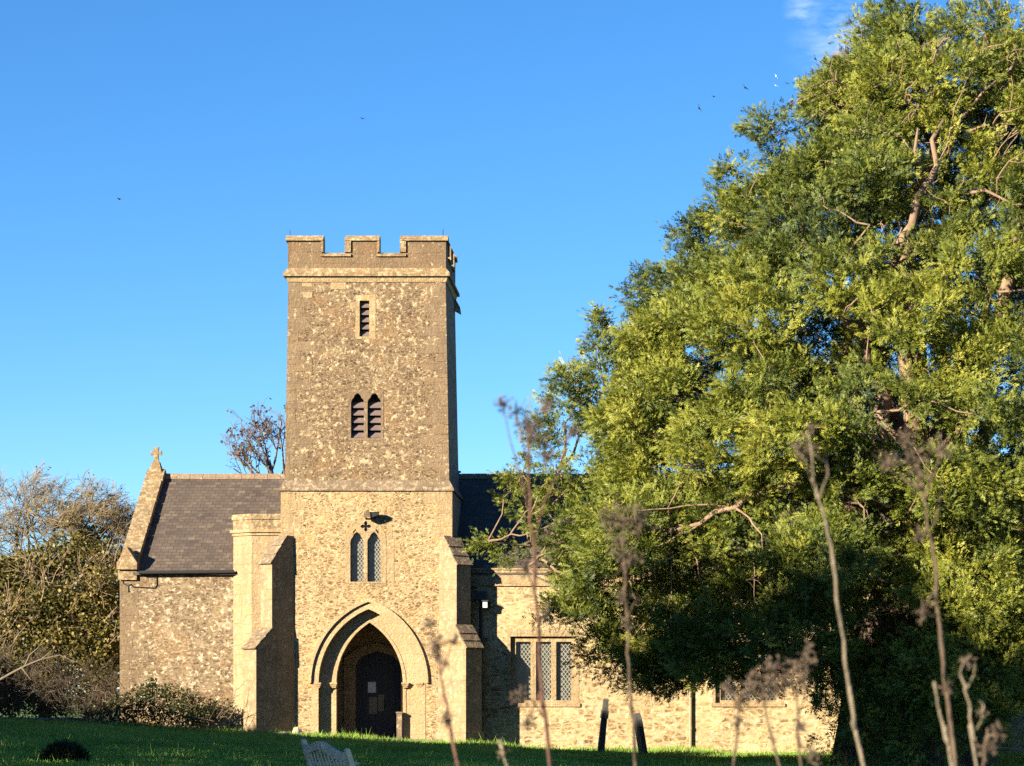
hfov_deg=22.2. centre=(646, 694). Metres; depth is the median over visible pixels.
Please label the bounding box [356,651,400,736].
door
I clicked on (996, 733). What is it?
dried stalk
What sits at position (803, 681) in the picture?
dried stalk
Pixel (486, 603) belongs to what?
wall lamp
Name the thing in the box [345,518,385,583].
tracery window
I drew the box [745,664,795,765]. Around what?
dried stalk
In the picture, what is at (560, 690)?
mullioned window
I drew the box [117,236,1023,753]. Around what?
parish church
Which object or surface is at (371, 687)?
notice
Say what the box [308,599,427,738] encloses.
doorway
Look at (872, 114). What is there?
yew tree
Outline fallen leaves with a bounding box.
[1,722,1020,765]
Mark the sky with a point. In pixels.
(549, 141)
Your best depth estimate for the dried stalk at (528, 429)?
4.20 m
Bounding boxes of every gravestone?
[597,699,608,751]
[634,713,647,754]
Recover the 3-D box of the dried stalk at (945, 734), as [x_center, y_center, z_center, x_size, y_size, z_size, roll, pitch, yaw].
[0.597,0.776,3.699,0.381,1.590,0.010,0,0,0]
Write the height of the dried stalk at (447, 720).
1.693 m
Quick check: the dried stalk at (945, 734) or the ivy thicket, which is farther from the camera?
the ivy thicket
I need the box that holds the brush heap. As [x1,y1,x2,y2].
[0,637,119,721]
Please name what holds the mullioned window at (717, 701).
in the parish church
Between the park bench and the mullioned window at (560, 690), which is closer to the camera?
the park bench
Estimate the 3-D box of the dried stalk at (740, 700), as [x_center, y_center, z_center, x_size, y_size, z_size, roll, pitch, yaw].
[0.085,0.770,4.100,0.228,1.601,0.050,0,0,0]
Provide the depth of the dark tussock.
53.80 m
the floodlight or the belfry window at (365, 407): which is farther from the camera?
the belfry window at (365, 407)
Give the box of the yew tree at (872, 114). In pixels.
[458,0,1023,765]
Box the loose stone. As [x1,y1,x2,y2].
[292,727,302,734]
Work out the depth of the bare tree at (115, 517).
96.25 m
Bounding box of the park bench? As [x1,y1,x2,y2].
[300,739,359,765]
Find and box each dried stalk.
[420,616,465,765]
[492,392,580,765]
[495,739,511,765]
[596,492,655,765]
[717,676,771,765]
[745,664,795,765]
[763,637,825,765]
[790,424,865,765]
[872,426,957,765]
[933,681,952,765]
[959,654,988,765]
[976,720,1007,765]
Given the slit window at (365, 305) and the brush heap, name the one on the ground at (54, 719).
the brush heap
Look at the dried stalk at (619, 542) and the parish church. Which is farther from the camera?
the parish church
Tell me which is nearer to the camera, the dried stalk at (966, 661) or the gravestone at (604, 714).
the dried stalk at (966, 661)
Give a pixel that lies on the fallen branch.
(16, 670)
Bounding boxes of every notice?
[368,682,375,692]
[369,697,376,713]
[378,695,383,710]
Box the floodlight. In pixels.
[364,510,378,519]
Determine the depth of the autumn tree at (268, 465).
100.81 m
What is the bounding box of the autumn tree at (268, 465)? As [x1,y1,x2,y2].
[220,396,285,473]
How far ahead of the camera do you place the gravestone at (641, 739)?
79.64 m
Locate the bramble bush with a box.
[76,677,248,728]
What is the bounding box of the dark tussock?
[34,739,91,761]
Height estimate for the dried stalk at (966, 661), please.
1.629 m
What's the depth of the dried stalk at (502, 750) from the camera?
4.10 m
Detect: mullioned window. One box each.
[506,630,579,706]
[711,631,784,706]
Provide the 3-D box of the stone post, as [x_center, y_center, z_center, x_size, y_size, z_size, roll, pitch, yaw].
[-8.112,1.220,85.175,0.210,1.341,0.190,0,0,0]
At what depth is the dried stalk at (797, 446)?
3.80 m
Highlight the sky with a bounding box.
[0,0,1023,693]
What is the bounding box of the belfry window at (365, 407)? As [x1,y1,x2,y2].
[348,390,383,440]
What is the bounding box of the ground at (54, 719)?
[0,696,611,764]
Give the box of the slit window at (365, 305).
[355,295,375,338]
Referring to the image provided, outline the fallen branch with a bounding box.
[0,638,74,680]
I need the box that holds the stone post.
[396,712,402,738]
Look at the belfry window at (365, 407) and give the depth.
85.22 m
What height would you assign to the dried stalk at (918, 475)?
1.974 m
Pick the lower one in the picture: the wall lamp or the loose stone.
the loose stone
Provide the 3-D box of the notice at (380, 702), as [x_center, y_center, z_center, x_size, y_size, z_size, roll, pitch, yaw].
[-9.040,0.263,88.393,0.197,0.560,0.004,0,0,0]
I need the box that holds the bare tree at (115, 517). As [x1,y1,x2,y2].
[0,457,136,716]
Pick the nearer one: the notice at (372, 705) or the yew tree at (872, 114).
the yew tree at (872, 114)
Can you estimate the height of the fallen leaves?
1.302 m
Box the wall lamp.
[482,600,491,607]
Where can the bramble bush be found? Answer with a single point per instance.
(146, 698)
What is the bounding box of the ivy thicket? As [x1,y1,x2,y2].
[0,510,120,721]
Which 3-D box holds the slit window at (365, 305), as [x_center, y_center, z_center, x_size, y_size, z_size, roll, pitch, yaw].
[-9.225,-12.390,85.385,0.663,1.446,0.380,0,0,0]

